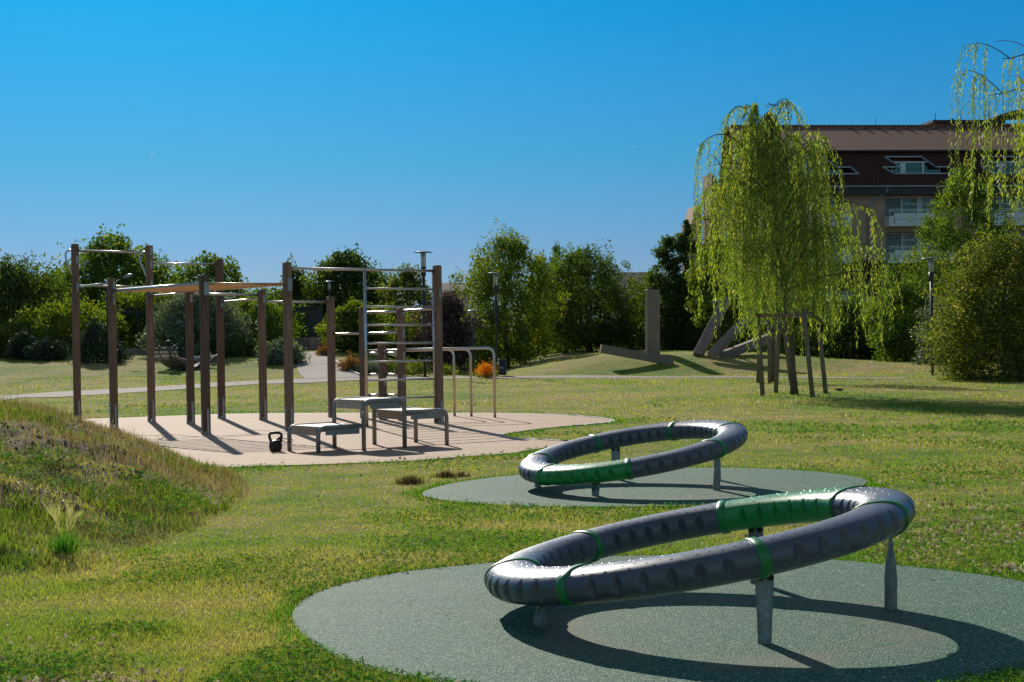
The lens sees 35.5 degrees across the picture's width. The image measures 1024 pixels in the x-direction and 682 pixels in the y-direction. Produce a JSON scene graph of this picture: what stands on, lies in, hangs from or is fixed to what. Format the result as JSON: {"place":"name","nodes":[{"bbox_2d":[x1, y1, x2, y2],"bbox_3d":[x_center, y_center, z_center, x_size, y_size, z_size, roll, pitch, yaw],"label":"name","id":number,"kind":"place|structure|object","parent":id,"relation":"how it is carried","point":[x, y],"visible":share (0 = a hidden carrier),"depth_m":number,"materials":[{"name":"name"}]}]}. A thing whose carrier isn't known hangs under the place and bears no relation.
{"place":"outdoors","nodes":[
{"label":"outdoors","id":0,"kind":"place"},
{"bbox_2d":[427,470,459,478],"bbox_3d":[-0.621,1.282,15.350,0.295,0.104,0.322,-1,0,28],"label":"turf clod","id":1,"kind":"object","parent":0,"point":[441,474],"visible":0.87,"depth_m":15.32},
{"bbox_2d":[0,352,906,399],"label":"gravel path","id":2,"kind":"structure","parent":0,"point":[103,391],"depth_m":53.50,"materials":[{"name":"beige gravel"}]},
{"bbox_2d":[0,349,1023,681],"bbox_3d":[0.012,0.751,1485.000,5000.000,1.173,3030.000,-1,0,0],"label":"ground","id":3,"kind":"structure","parent":0,"point":[244,367],"depth_m":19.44,"materials":[{"name":"green plant"}]},
{"bbox_2d":[0,318,30,356],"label":"shrub","id":4,"kind":"object","parent":3,"relation":"on","point":[5,337],"visible":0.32,"depth_m":67.52,"materials":[{"name":"green plant"}]},
{"bbox_2d":[3,327,42,358],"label":"pine bush","id":5,"kind":"object","parent":3,"relation":"on","point":[15,346],"visible":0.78,"depth_m":65.66,"materials":[{"name":"green plant"}]},
{"bbox_2d":[0,248,88,353],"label":"tree","id":6,"kind":"object","parent":3,"relation":"on","point":[21,285],"visible":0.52,"depth_m":72.89,"materials":[{"name":"green plant"}]},
{"bbox_2d":[22,334,72,359],"bbox_3d":[-18.892,0.290,65.114,1.966,1.173,2.111,-1,0,-13],"label":"pine bush","id":7,"kind":"object","parent":3,"relation":"on","point":[44,349],"visible":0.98,"depth_m":64.64,"materials":[{"name":"green plant"}]},
{"bbox_2d":[29,499,100,556],"bbox_3d":[-2.731,1.141,9.800,0.455,0.374,0.459,-1,0,0],"label":"grass tussock","id":8,"kind":"object","parent":3,"relation":"on","point":[58,545],"depth_m":9.78,"materials":[{"name":"green plant"}]},
{"bbox_2d":[0,292,133,349],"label":"tree","id":9,"kind":"object","parent":3,"relation":"on","point":[58,324],"visible":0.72,"depth_m":68.86,"materials":[{"name":"green plant"}]},
{"bbox_2d":[0,416,189,530],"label":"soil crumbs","id":10,"kind":"object","parent":3,"relation":"on","point":[35,484],"visible":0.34,"depth_m":12.84,"materials":[{"name":"brown soil"}]},
{"bbox_2d":[65,318,133,362],"bbox_3d":[-16.300,0.034,63.041,2.483,1.879,2.335,-1,0,14],"label":"pine bush","id":11,"kind":"object","parent":3,"relation":"on","point":[98,350],"visible":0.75,"depth_m":62.74,"materials":[{"name":"green plant"}]},
{"bbox_2d":[47,223,188,337],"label":"tree","id":12,"kind":"object","parent":3,"relation":"on","point":[99,267],"visible":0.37,"depth_m":80.68,"materials":[{"name":"green plant"}]},
{"bbox_2d":[106,273,132,340],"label":"road lamp","id":13,"kind":"object","parent":3,"relation":"on","point":[127,276],"visible":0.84,"depth_m":65.95,"materials":[{"name":"metal"}]},
{"bbox_2d":[0,397,246,570],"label":"green weeds","id":14,"kind":"object","parent":3,"relation":"on","point":[172,517],"visible":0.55,"depth_m":11.86,"materials":[{"name":"green plant"}]},
{"bbox_2d":[0,389,254,576],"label":"dry weeds","id":15,"kind":"object","parent":3,"relation":"on","point":[211,474],"visible":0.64,"depth_m":13.56,"materials":[{"name":"green plant"}]},
{"bbox_2d":[99,307,159,347],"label":"pergola","id":16,"kind":"object","parent":3,"relation":"on","point":[138,313],"visible":0.32,"depth_m":71.92,"materials":[{"name":"paint"}]},
{"bbox_2d":[97,280,185,351],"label":"climbing plant","id":17,"kind":"object","parent":16,"relation":"attached to","point":[133,299],"visible":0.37,"depth_m":72.68,"materials":[{"name":"green plant"}]},
{"bbox_2d":[121,348,146,354],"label":"stone wall","id":18,"kind":"structure","parent":3,"relation":"on","point":[135,351],"depth_m":68.83,"materials":[{"name":"stone"}]},
{"bbox_2d":[119,261,181,347],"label":"tree","id":19,"kind":"object","parent":3,"relation":"on","point":[163,316],"visible":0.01,"depth_m":83.80,"materials":[{"name":"green plant"}]},
{"bbox_2d":[155,345,216,369],"bbox_3d":[-11.995,0.588,59.330,2.005,0.911,1.480,-1,0,-44],"label":"slatted lounger","id":20,"kind":"object","parent":3,"relation":"on","point":[173,360],"visible":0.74,"depth_m":58.86,"materials":[{"name":"paint"}]},
{"bbox_2d":[135,275,257,355],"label":"silver shrub","id":21,"kind":"object","parent":3,"relation":"on","point":[170,326],"visible":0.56,"depth_m":65.92,"materials":[{"name":"green plant"}]},
{"bbox_2d":[165,250,271,310],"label":"tree","id":22,"kind":"object","parent":3,"relation":"on","point":[195,271],"visible":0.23,"depth_m":87.29,"materials":[{"name":"green plant"}]},
{"bbox_2d":[199,330,270,355],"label":"shrub","id":23,"kind":"object","parent":3,"relation":"on","point":[239,347],"visible":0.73,"depth_m":65.35,"materials":[{"name":"green plant"}]},
{"bbox_2d":[254,281,281,308],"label":"tree","id":24,"kind":"object","parent":3,"relation":"on","point":[272,293],"visible":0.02,"depth_m":95.90,"materials":[{"name":"green plant"}]},
{"bbox_2d":[229,291,308,342],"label":"shrub","id":25,"kind":"object","parent":3,"relation":"on","point":[274,312],"visible":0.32,"depth_m":71.24,"materials":[{"name":"green plant"}]},
{"bbox_2d":[253,336,312,363],"bbox_3d":[-8.781,0.361,60.965,2.237,1.224,2.251,-1,0,-41],"label":"broom bush","id":26,"kind":"object","parent":3,"relation":"on","point":[275,352],"visible":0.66,"depth_m":60.60,"materials":[{"name":"green plant"}]},
{"bbox_2d":[273,253,311,314],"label":"tree","id":27,"kind":"object","parent":3,"relation":"on","point":[296,284],"visible":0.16,"depth_m":91.68,"materials":[{"name":"green plant"}]},
{"bbox_2d":[293,337,319,350],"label":"stone wall","id":28,"kind":"structure","parent":3,"relation":"on","point":[310,343],"depth_m":70.90,"materials":[{"name":"stone"}]},
{"bbox_2d":[292,305,322,349],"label":"pergola","id":29,"kind":"object","parent":3,"relation":"on","point":[312,319],"visible":0.45,"depth_m":75.47,"materials":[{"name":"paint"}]},
{"bbox_2d":[270,299,326,343],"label":"climbing plant","id":30,"kind":"object","parent":29,"relation":"attached to","point":[301,320],"visible":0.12,"depth_m":77.75,"materials":[{"name":"green plant"}]},
{"bbox_2d":[315,341,337,354],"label":"plant","id":31,"kind":"object","parent":3,"relation":"on","point":[323,351],"visible":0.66,"depth_m":65.17,"materials":[{"name":"brown plant"}]},
{"bbox_2d":[335,349,358,370],"bbox_3d":[-5.756,0.751,57.883,1.300,0.890,1.312,-1,0,-43],"label":"plant","id":32,"kind":"object","parent":3,"relation":"on","point":[350,362],"visible":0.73,"depth_m":57.73,"materials":[{"name":"orange plant"}]},
{"bbox_2d":[85,412,609,468],"bbox_3d":[-3.229,1.361,23.547,9.673,0.050,13.370,-1,0,0],"label":"tan play surface","id":33,"kind":"object","parent":3,"relation":"on","point":[237,439],"visible":0.57,"depth_m":21.98,"materials":[{"name":"rubber"}]},
{"bbox_2d":[64,244,495,434],"bbox_3d":[-3.928,-0.200,27.084,5.850,3.122,6.099,-1,0,-35],"label":"calisthenics rig","id":34,"kind":"object","parent":33,"relation":"on","point":[203,286],"visible":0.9,"depth_m":26.36,"materials":[{"name":"brown wood"}]},
{"bbox_2d":[268,431,293,451],"bbox_3d":[-2.792,1.213,19.310,0.300,0.256,0.186,-1,0,0],"label":"kettlebell","id":35,"kind":"object","parent":33,"relation":"on","point":[275,445],"visible":0.91,"depth_m":19.25,"materials":[{"name":"metal"}]},
{"bbox_2d":[287,396,448,452],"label":"step platforms","id":36,"kind":"object","parent":33,"relation":"on","point":[386,408],"visible":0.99,"depth_m":19.54,"materials":[{"name":"metal"}]},
{"bbox_2d":[292,243,405,335],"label":"tree","id":37,"kind":"object","parent":3,"relation":"on","point":[344,259],"visible":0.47,"depth_m":88.56,"materials":[{"name":"green plant"}]},
{"bbox_2d":[314,296,395,351],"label":"shrub","id":38,"kind":"object","parent":3,"relation":"on","point":[346,318],"visible":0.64,"depth_m":67.38,"materials":[{"name":"green plant"}]},
{"bbox_2d":[348,358,388,373],"bbox_3d":[-5.163,0.931,57.652,1.508,0.717,1.371,-1,0,0],"label":"plant","id":39,"kind":"object","parent":3,"relation":"on","point":[373,367],"visible":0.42,"depth_m":57.37,"materials":[{"name":"green plant"}]},
{"bbox_2d":[325,280,414,323],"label":"tree","id":40,"kind":"object","parent":3,"relation":"on","point":[371,295],"visible":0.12,"depth_m":85.78,"materials":[{"name":"green plant"}]},
{"bbox_2d":[375,358,411,373],"bbox_3d":[-4.417,0.903,58.275,1.617,0.843,1.683,-1,0,-23],"label":"plant","id":41,"kind":"object","parent":3,"relation":"on","point":[391,367],"visible":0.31,"depth_m":58.04,"materials":[{"name":"green plant"}]},
{"bbox_2d":[371,302,417,347],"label":"shrub","id":42,"kind":"object","parent":3,"relation":"on","point":[392,316],"visible":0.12,"depth_m":71.71,"materials":[{"name":"green plant"}]},
{"bbox_2d":[374,262,431,334],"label":"tree","id":43,"kind":"object","parent":3,"relation":"on","point":[406,280],"visible":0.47,"depth_m":83.46,"materials":[{"name":"green plant"}]},
{"bbox_2d":[386,311,432,364],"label":"shrub","id":44,"kind":"object","parent":3,"relation":"on","point":[415,354],"visible":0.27,"depth_m":69.58,"materials":[{"name":"green plant"}]},
{"bbox_2d":[395,474,428,484],"bbox_3d":[-0.934,1.275,14.723,0.346,0.108,0.348,-1,0,-28],"label":"turf clod","id":45,"kind":"object","parent":3,"relation":"on","point":[412,479],"visible":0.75,"depth_m":14.67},
{"bbox_2d":[406,356,431,374],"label":"plant","id":46,"kind":"object","parent":3,"relation":"on","point":[417,368],"visible":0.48,"depth_m":60.67,"materials":[{"name":"green plant"}]},
{"bbox_2d":[414,251,431,376],"bbox_3d":[-3.197,-0.925,58.200,0.680,4.685,0.680,-1,0,0],"label":"street lamp","id":47,"kind":"object","parent":3,"relation":"on","point":[423,261],"visible":0.92,"depth_m":58.15,"materials":[{"name":"metal"}]},
{"bbox_2d":[408,282,489,371],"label":"tree","id":48,"kind":"object","parent":3,"relation":"on","point":[456,333],"visible":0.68,"depth_m":67.47,"materials":[{"name":"purple plant"}]},
{"bbox_2d":[443,363,460,374],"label":"plant","id":49,"kind":"object","parent":3,"relation":"on","point":[448,370],"visible":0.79,"depth_m":62.49,"materials":[{"name":"green plant"}]},
{"bbox_2d":[442,282,476,321],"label":"house","id":50,"kind":"structure","parent":3,"relation":"on","point":[445,286],"depth_m":127.12,"materials":[{"name":"beige paint"}]},
{"bbox_2d":[323,311,602,358],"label":"hedge","id":51,"kind":"object","parent":3,"relation":"on","point":[521,339],"visible":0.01,"depth_m":91.60,"materials":[{"name":"green plant"}]},
{"bbox_2d":[467,310,478,375],"bbox_3d":[-1.436,0.128,59.050,0.440,2.577,0.440,-1,0,0],"label":"street lamp","id":52,"kind":"object","parent":3,"relation":"on","point":[472,316],"visible":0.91,"depth_m":59.02,"materials":[{"name":"metal"}]},
{"bbox_2d":[461,307,508,371],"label":"shrub","id":53,"kind":"object","parent":3,"relation":"on","point":[483,353],"visible":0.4,"depth_m":69.75,"materials":[{"name":"green plant"}]},
{"bbox_2d":[473,359,497,377],"bbox_3d":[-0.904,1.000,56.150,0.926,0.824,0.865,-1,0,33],"label":"orange flowers","id":54,"kind":"object","parent":3,"relation":"on","point":[486,370],"visible":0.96,"depth_m":56.08,"materials":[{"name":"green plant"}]},
{"bbox_2d":[488,272,501,375],"bbox_3d":[-0.575,-0.550,58.000,0.517,3.881,0.520,-1,0,0],"label":"street lamp","id":55,"kind":"object","parent":3,"relation":"on","point":[495,278],"visible":0.98,"depth_m":57.96,"materials":[{"name":"metal"}]},
{"bbox_2d":[498,359,506,374],"bbox_3d":[-0.350,0.938,57.500,0.330,0.564,0.330,-1,0,0],"label":"litter bin","id":56,"kind":"object","parent":3,"relation":"on","point":[502,366],"visible":1,"depth_m":57.37,"materials":[{"name":"metal"}]},
{"bbox_2d":[445,216,571,367],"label":"tree","id":57,"kind":"object","parent":3,"relation":"on","point":[514,251],"visible":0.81,"depth_m":73.14,"materials":[{"name":"green plant"}]},
{"bbox_2d":[0,402,1023,681],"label":"clover","id":58,"kind":"object","parent":3,"relation":"on","point":[348,670],"depth_m":9.64,"materials":[{"name":"green plant"}]},
{"bbox_2d":[498,433,568,440],"bbox_3d":[0.144,1.293,21.295,0.379,0.050,2.124,-1,0,-23],"label":"kerb strip","id":59,"kind":"object","parent":3,"relation":"on","point":[501,434],"visible":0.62,"depth_m":20.91,"materials":[{"name":"concrete"}]},
{"bbox_2d":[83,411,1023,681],"bbox_3d":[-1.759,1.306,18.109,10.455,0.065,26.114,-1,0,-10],"label":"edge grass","id":60,"kind":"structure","parent":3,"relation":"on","point":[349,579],"depth_m":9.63,"materials":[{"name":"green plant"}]},
{"bbox_2d":[512,240,604,353],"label":"tree","id":61,"kind":"object","parent":3,"relation":"on","point":[555,251],"visible":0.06,"depth_m":85.74,"materials":[{"name":"green plant"}]},
{"bbox_2d":[542,413,614,425],"bbox_3d":[1.153,1.279,26.232,0.860,0.047,4.215,-1,0,-5],"label":"kerb strip","id":62,"kind":"object","parent":3,"relation":"on","point":[610,419],"visible":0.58,"depth_m":26.15,"materials":[{"name":"concrete"}]},
{"bbox_2d":[529,239,648,352],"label":"tree","id":63,"kind":"object","parent":3,"relation":"on","point":[589,333],"visible":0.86,"depth_m":78.01,"materials":[{"name":"green plant"}]},
{"bbox_2d":[597,272,648,324],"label":"house","id":64,"kind":"structure","parent":3,"relation":"on","point":[637,274],"depth_m":138.26,"materials":[{"name":"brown stone"}]},
{"bbox_2d":[608,314,644,349],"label":"shrub","id":65,"kind":"object","parent":3,"relation":"on","point":[641,344],"visible":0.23,"depth_m":83.42,"materials":[{"name":"green plant"}]},
{"bbox_2d":[599,344,673,364],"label":"concrete beam","id":66,"kind":"structure","parent":3,"relation":"on","point":[634,354],"depth_m":56.92,"materials":[{"name":"grey concrete"}]},
{"bbox_2d":[421,468,866,507],"bbox_3d":[1.196,1.295,14.149,3.935,0.050,3.658,-1,0,0],"label":"rubber surface","id":67,"kind":"object","parent":3,"relation":"on","point":[685,485],"visible":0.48,"depth_m":13.79,"materials":[{"name":"rubber"}]},
{"bbox_2d":[518,420,747,495],"bbox_3d":[1.050,1.003,13.929,1.994,0.562,2.011,-1,0,0],"label":"tube ring","id":68,"kind":"object","parent":67,"relation":"on","point":[723,438],"visible":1,"depth_m":13.49,"materials":[{"name":"grey plastic"}]},
{"bbox_2d":[625,267,670,343],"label":"tree","id":69,"kind":"object","parent":3,"relation":"on","point":[641,288],"visible":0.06,"depth_m":85.63,"materials":[{"name":"green plant"}]},
{"bbox_2d":[645,289,659,353],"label":"concrete beam","id":70,"kind":"structure","parent":3,"relation":"on","point":[652,321],"depth_m":60.36,"materials":[{"name":"grey concrete"}]},
{"bbox_2d":[292,555,1023,681],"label":"rubber surface","id":71,"kind":"object","parent":3,"relation":"on","point":[945,623],"visible":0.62,"depth_m":7.08,"materials":[{"name":"rubber"}]},
{"bbox_2d":[484,486,914,644],"bbox_3d":[0.872,1.000,7.560,2.012,0.573,2.033,-1,0,0],"label":"tube ring","id":72,"kind":"object","parent":71,"relation":"on","point":[562,570],"visible":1,"depth_m":6.95,"materials":[{"name":"grey plastic"}]},
{"bbox_2d":[637,234,694,349],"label":"tree","id":73,"kind":"object","parent":3,"relation":"on","point":[664,254],"visible":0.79,"depth_m":77.54,"materials":[{"name":"green plant"}]},
{"bbox_2d":[514,310,860,354],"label":"hedge","id":74,"kind":"object","parent":3,"relation":"on","point":[660,347],"visible":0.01,"depth_m":92.38,"materials":[{"name":"green plant"}]},
{"bbox_2d":[661,219,714,349],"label":"tree","id":75,"kind":"object","parent":3,"relation":"on","point":[682,247],"visible":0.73,"depth_m":77.54,"materials":[{"name":"green plant"}]},
{"bbox_2d":[693,296,729,355],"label":"concrete beam","id":76,"kind":"structure","parent":3,"relation":"on","point":[705,340],"depth_m":59.16,"materials":[{"name":"grey concrete"}]},
{"bbox_2d":[715,298,719,341],"bbox_3d":[7.732,-0.533,60.000,0.200,2.134,0.195,-1,0,0],"label":"lamp pole","id":77,"kind":"object","parent":3,"relation":"on","point":[718,329],"visible":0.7,"depth_m":59.95,"materials":[{"name":"metal"}]},
{"bbox_2d":[684,232,757,349],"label":"tree","id":78,"kind":"object","parent":3,"relation":"on","point":[705,316],"visible":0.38,"depth_m":71.41,"materials":[{"name":"green plant"}]},
{"bbox_2d":[707,308,756,359],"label":"concrete beam","id":79,"kind":"structure","parent":3,"relation":"on","point":[715,351],"depth_m":57.68,"materials":[{"name":"grey concrete"}]},
{"bbox_2d":[718,333,771,356],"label":"concrete beam","id":80,"kind":"structure","parent":3,"relation":"on","point":[739,349],"depth_m":58.81,"materials":[{"name":"grey concrete"}]},
{"bbox_2d":[707,281,796,353],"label":"shrub","id":81,"kind":"object","parent":3,"relation":"on","point":[738,340],"visible":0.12,"depth_m":81.10,"materials":[{"name":"green plant"}]},
{"bbox_2d":[711,192,831,381],"bbox_3d":[7.557,-1.588,46.215,3.325,5.643,3.303,-1,0,19],"label":"willow tree","id":82,"kind":"object","parent":3,"relation":"on","point":[773,352],"visible":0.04,"depth_m":46.09,"materials":[{"name":"green plant"}]},
{"bbox_2d":[756,320,789,383],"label":"tree stakes","id":83,"kind":"object","parent":3,"relation":"on","point":[767,322],"visible":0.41,"depth_m":45.50,"materials":[{"name":"brown wood"}]},
{"bbox_2d":[754,309,827,396],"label":"tree stakes","id":84,"kind":"object","parent":3,"relation":"on","point":[804,313],"visible":0.76,"depth_m":35.36,"materials":[{"name":"brown wood"}]},
{"bbox_2d":[686,98,905,395],"bbox_3d":[6.054,-2.039,35.308,4.180,6.603,4.223,-1,0,-37],"label":"willow tree","id":85,"kind":"object","parent":3,"relation":"on","point":[772,209],"visible":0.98,"depth_m":35.11,"materials":[{"name":"green plant"}]},
{"bbox_2d":[762,290,841,356],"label":"shrub","id":86,"kind":"object","parent":3,"relation":"on","point":[798,351],"visible":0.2,"depth_m":82.98,"materials":[{"name":"green plant"}]},
{"bbox_2d":[808,289,881,358],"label":"shrub","id":87,"kind":"object","parent":3,"relation":"on","point":[842,347],"visible":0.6,"depth_m":79.21,"materials":[{"name":"green plant"}]},
{"bbox_2d":[682,125,1023,343],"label":"apartment building","id":88,"kind":"structure","parent":3,"relation":"on","point":[894,176],"depth_m":126.64,"materials":[{"name":"white paint"}]},
{"bbox_2d":[786,197,840,219],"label":"window","id":89,"kind":"structure","parent":88,"relation":"in","point":[832,200],"depth_m":125.86,"materials":[{"name":"glass"}]},
{"bbox_2d":[793,161,840,172],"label":"window","id":90,"kind":"structure","parent":88,"relation":"in","point":[831,169],"depth_m":126.66,"materials":[{"name":"grey glass"}]},
{"bbox_2d":[885,196,939,223],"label":"window","id":91,"kind":"structure","parent":88,"relation":"in","point":[890,202],"depth_m":126.60,"materials":[{"name":"grey glass"}]},
{"bbox_2d":[886,233,940,259],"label":"window","id":92,"kind":"structure","parent":88,"relation":"in","point":[907,240],"depth_m":126.54,"materials":[{"name":"grey glass"}]},
{"bbox_2d":[890,161,939,172],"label":"window","id":93,"kind":"structure","parent":88,"relation":"in","point":[906,166],"depth_m":127.47,"materials":[{"name":"glass"}]},
{"bbox_2d":[920,113,1005,124],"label":"rooftop block","id":94,"kind":"structure","parent":88,"relation":"on","point":[944,122],"depth_m":137.42,"materials":[{"name":"paint"}]},
{"bbox_2d":[984,196,1023,222],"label":"window","id":95,"kind":"structure","parent":88,"relation":"in","point":[995,198],"depth_m":127.56,"materials":[{"name":"glass"}]},
{"bbox_2d":[988,161,1023,172],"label":"window","id":96,"kind":"structure","parent":88,"relation":"in","point":[1010,167],"depth_m":128.37,"materials":[{"name":"glass"}]},
{"bbox_2d":[847,312,913,359],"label":"shrub","id":97,"kind":"object","parent":3,"relation":"on","point":[869,350],"visible":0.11,"depth_m":78.03,"materials":[{"name":"green plant"}]},
{"bbox_2d":[857,273,942,361],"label":"tree","id":98,"kind":"object","parent":3,"relation":"on","point":[898,341],"visible":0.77,"depth_m":69.30,"materials":[{"name":"green plant"}]},
{"bbox_2d":[922,257,939,375],"bbox_3d":[13.267,-0.725,50.550,0.600,3.839,0.600,-1,0,0],"label":"street lamp","id":99,"kind":"object","parent":3,"relation":"on","point":[931,268],"visible":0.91,"depth_m":50.51,"materials":[{"name":"metal"}]},
{"bbox_2d":[909,290,960,364],"bbox_3d":[16.011,-0.464,59.899,2.329,2.904,2.095,-1,0,0],"label":"shrub","id":100,"kind":"object","parent":3,"relation":"on","point":[926,314],"visible":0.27,"depth_m":59.82,"materials":[{"name":"green plant"}]},
{"bbox_2d":[860,158,1023,359],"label":"tree","id":101,"kind":"object","parent":3,"relation":"on","point":[946,240],"visible":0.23,"depth_m":75.35,"materials":[{"name":"green plant"}]},
{"bbox_2d":[911,217,1023,381],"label":"tree","id":102,"kind":"object","parent":3,"relation":"on","point":[979,328],"visible":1,"depth_m":43.92,"materials":[{"name":"green plant"}]},
{"bbox_2d":[947,40,1023,228],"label":"willow tree","id":103,"kind":"object","parent":3,"relation":"on","point":[1018,124],"visible":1,"depth_m":31.23,"materials":[{"name":"green plant"}]},
{"bbox_2d":[986,110,1023,124],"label":"curved roof building","id":104,"kind":"structure","parent":3,"relation":"on","point":[999,117],"depth_m":157.94,"materials":[{"name":"brown tile"}]},
{"bbox_2d":[0,0,1023,329],"label":"sky","id":105,"kind":"structure","parent":0,"point":[258,133],"materials":[{"name":"blue"}]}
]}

